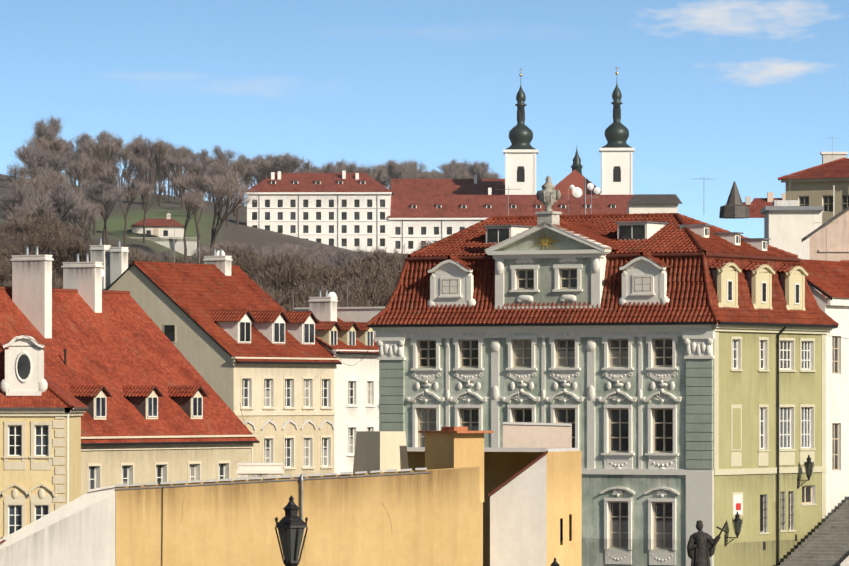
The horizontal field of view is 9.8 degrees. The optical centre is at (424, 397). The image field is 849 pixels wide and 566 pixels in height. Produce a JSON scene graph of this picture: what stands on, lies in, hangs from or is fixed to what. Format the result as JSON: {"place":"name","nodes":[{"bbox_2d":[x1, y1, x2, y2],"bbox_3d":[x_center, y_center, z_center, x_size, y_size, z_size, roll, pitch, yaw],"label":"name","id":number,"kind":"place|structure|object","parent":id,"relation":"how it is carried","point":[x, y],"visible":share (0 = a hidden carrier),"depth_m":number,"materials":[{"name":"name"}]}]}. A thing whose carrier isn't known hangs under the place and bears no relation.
{"place":"outdoors","nodes":[
{"label":"outdoors","id":0,"kind":"place"},
{"bbox_2d":[0,174,407,261],"bbox_3d":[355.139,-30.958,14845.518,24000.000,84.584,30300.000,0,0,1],"label":"hillside","id":1,"kind":"structure","parent":0,"point":[118,217],"depth_m":1175.14,"materials":[{"name":"green plant"}]},
{"bbox_2d":[0,240,19,256],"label":"bare tree","id":2,"kind":"object","parent":1,"relation":"on","point":[9,250],"depth_m":671.21,"materials":[{"name":"brown plant"}]},
{"bbox_2d":[0,232,42,249],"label":"bare tree","id":3,"kind":"object","parent":1,"relation":"on","point":[11,241],"depth_m":691.07,"materials":[{"name":"brown plant"}]},
{"bbox_2d":[0,217,43,237],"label":"bare tree","id":4,"kind":"object","parent":1,"relation":"on","point":[32,226],"depth_m":743.02,"materials":[{"name":"brown plant"}]},
{"bbox_2d":[0,184,54,221],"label":"bare tree","id":5,"kind":"object","parent":1,"relation":"on","point":[20,199],"depth_m":851.34,"materials":[{"name":"brown plant"}]},
{"bbox_2d":[1,170,54,194],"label":"bare tree","id":6,"kind":"object","parent":1,"relation":"on","point":[37,184],"depth_m":942.89,"materials":[{"name":"brown plant"}]},
{"bbox_2d":[9,146,46,165],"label":"bare tree","id":7,"kind":"object","parent":1,"relation":"on","point":[34,148],"depth_m":1173.67,"materials":[{"name":"brown plant"}]},
{"bbox_2d":[5,183,52,211],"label":"bare tree","id":8,"kind":"object","parent":1,"relation":"on","point":[31,191],"depth_m":916.43,"materials":[{"name":"brown plant"}]},
{"bbox_2d":[0,252,62,288],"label":"bare tree","id":9,"kind":"object","parent":1,"relation":"on","point":[6,272],"depth_m":552.06,"materials":[{"name":"brown plant"}]},
{"bbox_2d":[15,132,49,151],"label":"bare tree","id":10,"kind":"object","parent":1,"relation":"on","point":[37,139],"depth_m":1216.92,"materials":[{"name":"brown plant"}]},
{"bbox_2d":[7,203,58,223],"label":"bare tree","id":11,"kind":"object","parent":1,"relation":"on","point":[40,212],"depth_m":839.42,"materials":[{"name":"brown plant"}]},
{"bbox_2d":[2,153,68,187],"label":"bare tree","id":12,"kind":"object","parent":1,"relation":"on","point":[28,169],"depth_m":1066.34,"materials":[{"name":"brown plant"}]},
{"bbox_2d":[14,147,64,178],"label":"bare tree","id":13,"kind":"object","parent":1,"relation":"on","point":[44,158],"depth_m":1106.51,"materials":[{"name":"brown plant"}]},
{"bbox_2d":[0,334,88,539],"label":"yellow house","id":14,"kind":"structure","parent":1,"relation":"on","point":[41,414],"depth_m":268.39,"materials":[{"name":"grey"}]},
{"bbox_2d":[0,223,90,288],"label":"bare tree","id":15,"kind":"object","parent":1,"relation":"on","point":[56,249],"depth_m":585.12,"materials":[{"name":"brown plant"}]},
{"bbox_2d":[33,117,59,162],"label":"bare tree","id":16,"kind":"object","parent":1,"relation":"on","point":[40,127],"depth_m":1266.90,"materials":[{"name":"brown plant"}]},
{"bbox_2d":[28,136,66,165],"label":"bare tree","id":17,"kind":"object","parent":1,"relation":"on","point":[58,147],"depth_m":1196.93,"materials":[{"name":"brown plant"}]},
{"bbox_2d":[32,114,67,140],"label":"bare tree","id":18,"kind":"object","parent":1,"relation":"on","point":[54,124],"depth_m":1289.01,"materials":[{"name":"brown plant"}]},
{"bbox_2d":[17,212,86,241],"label":"bare tree","id":19,"kind":"object","parent":1,"relation":"on","point":[48,222],"depth_m":795.26,"materials":[{"name":"brown plant"}]},
{"bbox_2d":[25,176,82,222],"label":"bare tree","id":20,"kind":"object","parent":1,"relation":"on","point":[59,200],"depth_m":896.26,"materials":[{"name":"brown plant"}]},
{"bbox_2d":[34,170,73,188],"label":"bare tree","id":21,"kind":"object","parent":1,"relation":"on","point":[55,175],"depth_m":1041.34,"materials":[{"name":"brown plant"}]},
{"bbox_2d":[37,222,79,241],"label":"bare tree","id":22,"kind":"object","parent":1,"relation":"on","point":[55,230],"depth_m":784.36,"materials":[{"name":"brown plant"}]},
{"bbox_2d":[51,153,67,173],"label":"bare tree","id":23,"kind":"object","parent":1,"relation":"on","point":[59,168],"depth_m":1153.35,"materials":[{"name":"brown plant"}]},
{"bbox_2d":[45,139,75,158],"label":"bare tree","id":24,"kind":"object","parent":1,"relation":"on","point":[68,145],"depth_m":1240.75,"materials":[{"name":"brown plant"}]},
{"bbox_2d":[38,187,89,218],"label":"bare tree","id":25,"kind":"object","parent":1,"relation":"on","point":[77,193],"depth_m":982.25,"materials":[{"name":"brown plant"}]},
{"bbox_2d":[48,235,97,255],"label":"bare tree","id":26,"kind":"object","parent":1,"relation":"on","point":[83,242],"depth_m":767.27,"materials":[{"name":"brown plant"}]},
{"bbox_2d":[62,158,85,202],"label":"bare tree","id":27,"kind":"object","parent":1,"relation":"on","point":[74,181],"depth_m":1130.11,"materials":[{"name":"brown plant"}]},
{"bbox_2d":[67,132,92,154],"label":"bare tree","id":28,"kind":"object","parent":1,"relation":"on","point":[82,136],"depth_m":1334.54,"materials":[{"name":"brown plant"}]},
{"bbox_2d":[58,199,103,246],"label":"bare tree","id":29,"kind":"object","parent":1,"relation":"on","point":[79,214],"depth_m":901.84,"materials":[{"name":"brown plant"}]},
{"bbox_2d":[66,201,102,242],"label":"bare tree","id":30,"kind":"object","parent":1,"relation":"on","point":[93,210],"depth_m":1017.49,"materials":[{"name":"brown plant"}]},
{"bbox_2d":[61,156,110,234],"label":"bare tree","id":31,"kind":"object","parent":1,"relation":"on","point":[87,168],"depth_m":1086.61,"materials":[{"name":"brown plant"}]},
{"bbox_2d":[72,168,106,224],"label":"bare tree","id":32,"kind":"object","parent":1,"relation":"on","point":[81,173],"depth_m":1109.27,"materials":[{"name":"brown plant"}]},
{"bbox_2d":[79,166,123,244],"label":"bare tree","id":33,"kind":"object","parent":1,"relation":"on","point":[109,180],"depth_m":1063.79,"materials":[{"name":"brown plant"}]},
{"bbox_2d":[78,179,125,244],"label":"bare tree","id":34,"kind":"object","parent":1,"relation":"on","point":[116,193],"depth_m":1036.36,"materials":[{"name":"brown plant"}]},
{"bbox_2d":[78,138,127,212],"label":"bare tree","id":35,"kind":"object","parent":1,"relation":"on","point":[105,150],"depth_m":1150.61,"materials":[{"name":"brown plant"}]},
{"bbox_2d":[95,130,126,147],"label":"bare tree","id":36,"kind":"object","parent":1,"relation":"on","point":[113,137],"depth_m":1290.17,"materials":[{"name":"brown plant"}]},
{"bbox_2d":[117,150,129,187],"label":"bare tree","id":37,"kind":"object","parent":1,"relation":"on","point":[124,155],"depth_m":1360.31,"materials":[{"name":"brown plant"}]},
{"bbox_2d":[110,175,143,246],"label":"bare tree","id":38,"kind":"object","parent":1,"relation":"on","point":[135,192],"depth_m":1066.08,"materials":[{"name":"brown plant"}]},
{"bbox_2d":[0,246,259,495],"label":"house","id":39,"kind":"structure","parent":1,"relation":"on","point":[124,370],"depth_m":295.65,"materials":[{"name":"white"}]},
{"bbox_2d":[125,154,149,209],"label":"bare tree","id":40,"kind":"object","parent":1,"relation":"on","point":[135,161],"depth_m":1221.56,"materials":[{"name":"brown plant"}]},
{"bbox_2d":[129,133,153,201],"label":"bare tree","id":41,"kind":"object","parent":1,"relation":"on","point":[140,150],"depth_m":1265.62,"materials":[{"name":"brown plant"}]},
{"bbox_2d":[128,248,157,267],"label":"bush","id":42,"kind":"object","parent":1,"relation":"on","point":[135,258],"depth_m":585.60,"materials":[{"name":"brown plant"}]},
{"bbox_2d":[126,135,173,206],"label":"bare tree","id":43,"kind":"object","parent":1,"relation":"on","point":[161,148],"depth_m":1242.71,"materials":[{"name":"brown plant"}]},
{"bbox_2d":[138,180,168,242],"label":"bare tree","id":44,"kind":"object","parent":1,"relation":"on","point":[147,190],"depth_m":1082.82,"materials":[{"name":"brown plant"}]},
{"bbox_2d":[149,154,173,201],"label":"bare tree","id":45,"kind":"object","parent":1,"relation":"on","point":[163,166],"depth_m":1285.87,"materials":[{"name":"brown plant"}]},
{"bbox_2d":[128,211,196,255],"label":"hill house","id":46,"kind":"structure","parent":1,"relation":"on","point":[137,227],"depth_m":1101.46,"materials":[{"name":"white paint"}]},
{"bbox_2d":[161,143,192,192],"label":"bare tree","id":47,"kind":"object","parent":1,"relation":"on","point":[183,150],"depth_m":1358.24,"materials":[{"name":"brown plant"}]},
{"bbox_2d":[163,254,193,262],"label":"bush","id":48,"kind":"object","parent":1,"relation":"on","point":[178,259],"depth_m":799.84,"materials":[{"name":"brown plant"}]},
{"bbox_2d":[162,148,203,208],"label":"bare tree","id":49,"kind":"object","parent":1,"relation":"on","point":[179,160],"depth_m":1240.92,"materials":[{"name":"brown plant"}]},
{"bbox_2d":[165,171,211,248],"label":"bare tree","id":50,"kind":"object","parent":1,"relation":"on","point":[197,179],"depth_m":1083.45,"materials":[{"name":"brown plant"}]},
{"bbox_2d":[174,151,208,186],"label":"bare tree","id":51,"kind":"object","parent":1,"relation":"on","point":[194,158],"depth_m":1262.67,"materials":[{"name":"brown plant"}]},
{"bbox_2d":[177,188,208,259],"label":"bare tree","id":52,"kind":"object","parent":1,"relation":"on","point":[197,206],"depth_m":1061.42,"materials":[{"name":"brown plant"}]},
{"bbox_2d":[190,149,210,176],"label":"bare tree","id":53,"kind":"object","parent":1,"relation":"on","point":[203,155],"depth_m":1285.07,"materials":[{"name":"brown plant"}]},
{"bbox_2d":[189,247,233,263],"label":"bush","id":54,"kind":"object","parent":1,"relation":"on","point":[202,258],"depth_m":721.85,"materials":[{"name":"brown plant"}]},
{"bbox_2d":[90,237,341,476],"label":"house","id":55,"kind":"structure","parent":1,"relation":"on","point":[236,335],"depth_m":335.80,"materials":[{"name":"white paint"}]},
{"bbox_2d":[203,165,242,226],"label":"bare tree","id":56,"kind":"object","parent":1,"relation":"on","point":[212,171],"depth_m":1176.39,"materials":[{"name":"brown plant"}]},
{"bbox_2d":[206,144,241,216],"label":"bare tree","id":57,"kind":"object","parent":1,"relation":"on","point":[218,155],"depth_m":1264.60,"materials":[{"name":"brown plant"}]},
{"bbox_2d":[204,157,248,225],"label":"bare tree","id":58,"kind":"object","parent":1,"relation":"on","point":[239,168],"depth_m":1194.16,"materials":[{"name":"brown plant"}]},
{"bbox_2d":[204,169,258,249],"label":"bare tree","id":59,"kind":"object","parent":1,"relation":"on","point":[217,191],"depth_m":930.34,"materials":[{"name":"brown plant"}]},
{"bbox_2d":[217,239,252,252],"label":"bush","id":60,"kind":"object","parent":1,"relation":"on","point":[229,244],"depth_m":917.13,"materials":[{"name":"brown plant"}]},
{"bbox_2d":[208,242,264,258],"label":"bush","id":61,"kind":"object","parent":1,"relation":"on","point":[235,252],"depth_m":814.68,"materials":[{"name":"brown plant"}]},
{"bbox_2d":[232,163,258,182],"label":"bare tree","id":62,"kind":"object","parent":1,"relation":"on","point":[249,169],"depth_m":1360.95,"materials":[{"name":"brown plant"}]},
{"bbox_2d":[235,153,256,187],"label":"bare tree","id":63,"kind":"object","parent":1,"relation":"on","point":[245,158],"depth_m":1485.43,"materials":[{"name":"brown plant"}]},
{"bbox_2d":[231,250,271,275],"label":"bush","id":64,"kind":"object","parent":1,"relation":"on","point":[243,266],"depth_m":656.61,"materials":[{"name":"brown plant"}]},
{"bbox_2d":[246,159,269,181],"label":"bare tree","id":65,"kind":"object","parent":1,"relation":"on","point":[260,164],"depth_m":1407.92,"materials":[{"name":"brown plant"}]},
{"bbox_2d":[255,241,282,258],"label":"bush","id":66,"kind":"object","parent":1,"relation":"on","point":[275,246],"depth_m":1019.50,"materials":[{"name":"brown plant"}]},
{"bbox_2d":[268,153,298,172],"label":"bare tree","id":67,"kind":"object","parent":1,"relation":"on","point":[273,159],"depth_m":1431.94,"materials":[{"name":"brown plant"}]},
{"bbox_2d":[261,284,309,310],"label":"bush","id":68,"kind":"object","parent":1,"relation":"on","point":[287,307],"depth_m":449.60,"materials":[{"name":"brown plant"}]},
{"bbox_2d":[266,153,305,174],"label":"bare tree","id":69,"kind":"object","parent":1,"relation":"on","point":[283,163],"depth_m":1407.67,"materials":[{"name":"brown plant"}]},
{"bbox_2d":[246,247,335,282],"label":"bush","id":70,"kind":"object","parent":1,"relation":"on","point":[277,262],"depth_m":639.27,"materials":[{"name":"brown plant"}]},
{"bbox_2d":[267,244,314,259],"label":"bush","id":71,"kind":"object","parent":1,"relation":"on","point":[287,250],"depth_m":913.66,"materials":[{"name":"brown plant"}]},
{"bbox_2d":[251,257,359,295],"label":"bush","id":72,"kind":"object","parent":1,"relation":"on","point":[282,278],"depth_m":557.89,"materials":[{"name":"brown plant"}]},
{"bbox_2d":[277,278,345,304],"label":"bush","id":73,"kind":"object","parent":1,"relation":"on","point":[313,286],"depth_m":519.73,"materials":[{"name":"brown plant"}]},
{"bbox_2d":[300,159,322,172],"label":"bare tree","id":74,"kind":"object","parent":1,"relation":"on","point":[305,165],"depth_m":1458.27,"materials":[{"name":"brown plant"}]},
{"bbox_2d":[295,244,334,266],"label":"bush","id":75,"kind":"object","parent":1,"relation":"on","point":[319,257],"depth_m":955.03,"materials":[{"name":"brown plant"}]},
{"bbox_2d":[271,277,360,309],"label":"bush","id":76,"kind":"object","parent":1,"relation":"on","point":[309,293],"depth_m":469.28,"materials":[{"name":"brown plant"}]},
{"bbox_2d":[286,290,354,311],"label":"bush","id":77,"kind":"object","parent":1,"relation":"on","point":[338,305],"depth_m":439.23,"materials":[{"name":"brown plant"}]},
{"bbox_2d":[311,160,337,172],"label":"bare tree","id":78,"kind":"object","parent":1,"relation":"on","point":[330,169],"depth_m":1435.07,"materials":[{"name":"brown plant"}]},
{"bbox_2d":[316,247,336,261],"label":"bush","id":79,"kind":"object","parent":1,"relation":"on","point":[322,251],"depth_m":1101.51,"materials":[{"name":"brown plant"}]},
{"bbox_2d":[303,264,350,278],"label":"bush","id":80,"kind":"object","parent":1,"relation":"on","point":[338,271],"depth_m":601.39,"materials":[{"name":"brown plant"}]},
{"bbox_2d":[287,289,384,474],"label":"house","id":81,"kind":"structure","parent":1,"relation":"on","point":[346,335],"depth_m":344.42,"materials":[{"name":"white stucco"},{"name":"tile"},{"name":"stucco"}]},
{"bbox_2d":[326,246,363,271],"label":"bush","id":82,"kind":"object","parent":1,"relation":"on","point":[344,257],"depth_m":1041.93,"materials":[{"name":"brown plant"}]},
{"bbox_2d":[333,247,356,265],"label":"bush","id":83,"kind":"object","parent":1,"relation":"on","point":[337,255],"depth_m":1147.53,"materials":[{"name":"brown plant"}]},
{"bbox_2d":[317,259,387,278],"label":"bush","id":84,"kind":"object","parent":1,"relation":"on","point":[356,266],"depth_m":618.88,"materials":[{"name":"brown plant"}]},
{"bbox_2d":[347,244,373,262],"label":"bush","id":85,"kind":"object","parent":1,"relation":"on","point":[360,252],"depth_m":1124.70,"materials":[{"name":"brown plant"}]},
{"bbox_2d":[336,284,385,306],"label":"bush","id":86,"kind":"object","parent":1,"relation":"on","point":[368,304],"depth_m":454.48,"materials":[{"name":"brown plant"}]},
{"bbox_2d":[323,257,400,283],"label":"bush","id":87,"kind":"object","parent":1,"relation":"on","point":[353,272],"depth_m":578.20,"materials":[{"name":"brown plant"}]},
{"bbox_2d":[336,277,398,300],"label":"bush","id":88,"kind":"object","parent":1,"relation":"on","point":[360,284],"depth_m":539.30,"materials":[{"name":"brown plant"}]},
{"bbox_2d":[334,264,401,290],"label":"bush","id":89,"kind":"object","parent":1,"relation":"on","point":[374,277],"depth_m":551.53,"materials":[{"name":"brown plant"}]},
{"bbox_2d":[353,163,385,179],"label":"bare tree","id":90,"kind":"object","parent":1,"relation":"on","point":[380,171],"depth_m":1440.77,"materials":[{"name":"brown plant"}]},
{"bbox_2d":[340,275,399,306],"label":"bush","id":91,"kind":"object","parent":1,"relation":"on","point":[373,295],"depth_m":498.09,"materials":[{"name":"brown plant"}]},
{"bbox_2d":[337,244,413,271],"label":"bush","id":92,"kind":"object","parent":1,"relation":"on","point":[393,259],"depth_m":658.27,"materials":[{"name":"brown plant"}]},
{"bbox_2d":[362,246,389,261],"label":"bush","id":93,"kind":"object","parent":1,"relation":"on","point":[377,250],"depth_m":1082.62,"materials":[{"name":"brown plant"}]},
{"bbox_2d":[371,165,390,185],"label":"bare tree","id":94,"kind":"object","parent":1,"relation":"on","point":[382,180],"depth_m":1461.16,"materials":[{"name":"brown plant"}]},
{"bbox_2d":[375,261,404,272],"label":"bush","id":95,"kind":"object","parent":1,"relation":"on","point":[399,265],"depth_m":594.89,"materials":[{"name":"brown plant"}]},
{"bbox_2d":[382,160,404,189],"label":"bare tree","id":96,"kind":"object","parent":1,"relation":"on","point":[391,164],"depth_m":1481.25,"materials":[{"name":"brown plant"}]},
{"bbox_2d":[386,173,418,187],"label":"bare tree","id":97,"kind":"object","parent":1,"relation":"on","point":[406,177],"depth_m":1406.66,"materials":[{"name":"brown plant"}]},
{"bbox_2d":[396,164,419,176],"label":"bare tree","id":98,"kind":"object","parent":1,"relation":"on","point":[400,168],"depth_m":1461.23,"materials":[{"name":"brown plant"}]},
{"bbox_2d":[401,159,427,170],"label":"bare tree","id":99,"kind":"object","parent":1,"relation":"on","point":[412,164],"depth_m":1564.66,"materials":[{"name":"brown plant"}]},
{"bbox_2d":[402,166,430,178],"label":"bare tree","id":100,"kind":"object","parent":1,"relation":"on","point":[419,175],"depth_m":1413.21,"materials":[{"name":"brown plant"}]},
{"bbox_2d":[245,68,634,253],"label":"monastery","id":101,"kind":"structure","parent":1,"relation":"on","point":[445,209],"depth_m":1202.18,"materials":[{"name":"white paint"}]},
{"bbox_2d":[50,136,846,425],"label":"roof aerials","id":102,"kind":"object","parent":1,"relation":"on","point":[331,294],"visible":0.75,"depth_m":338.34,"materials":[{"name":"metal"}]},
{"bbox_2d":[435,171,464,178],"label":"bare tree","id":103,"kind":"object","parent":1,"relation":"on","point":[448,176],"depth_m":1415.98,"materials":[{"name":"brown plant"}]},
{"bbox_2d":[442,163,468,178],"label":"bare tree","id":104,"kind":"object","parent":1,"relation":"on","point":[460,171],"depth_m":1434.72,"materials":[{"name":"brown plant"}]},
{"bbox_2d":[467,159,492,178],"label":"bare tree","id":105,"kind":"object","parent":1,"relation":"on","point":[474,169],"depth_m":1436.26,"materials":[{"name":"brown plant"}]},
{"bbox_2d":[0,422,581,565],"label":"wall","id":106,"kind":"structure","parent":0,"point":[454,496],"depth_m":150.00,"materials":[{"name":"paint"}]},
{"bbox_2d":[0,0,848,303],"label":"sky","id":107,"kind":"structure","parent":0,"point":[716,94],"materials":[{"name":"blue"}]},
{"bbox_2d":[275,455,813,565],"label":"street lamps","id":108,"kind":"object","parent":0,"point":[291,525],"visible":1,"depth_m":85.73,"materials":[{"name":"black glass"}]},
{"bbox_2d":[366,176,838,565],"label":"house","id":109,"kind":"structure","parent":0,"point":[671,367],"depth_m":253.96,"materials":[{"name":"paint"}]},
{"bbox_2d":[687,520,727,565],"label":"saint statue","id":110,"kind":"object","parent":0,"point":[701,545],"visible":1,"depth_m":237.19,"materials":[{"name":"stone"}]},
{"bbox_2d":[570,152,848,518],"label":"buildings","id":111,"kind":"structure","parent":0,"point":[794,213],"depth_m":329.22,"materials":[{"name":"grey paint"}]},
{"bbox_2d":[778,500,848,565],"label":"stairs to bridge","id":112,"kind":"structure","parent":0,"point":[826,543],"depth_m":254.87,"materials":[{"name":"stone"}]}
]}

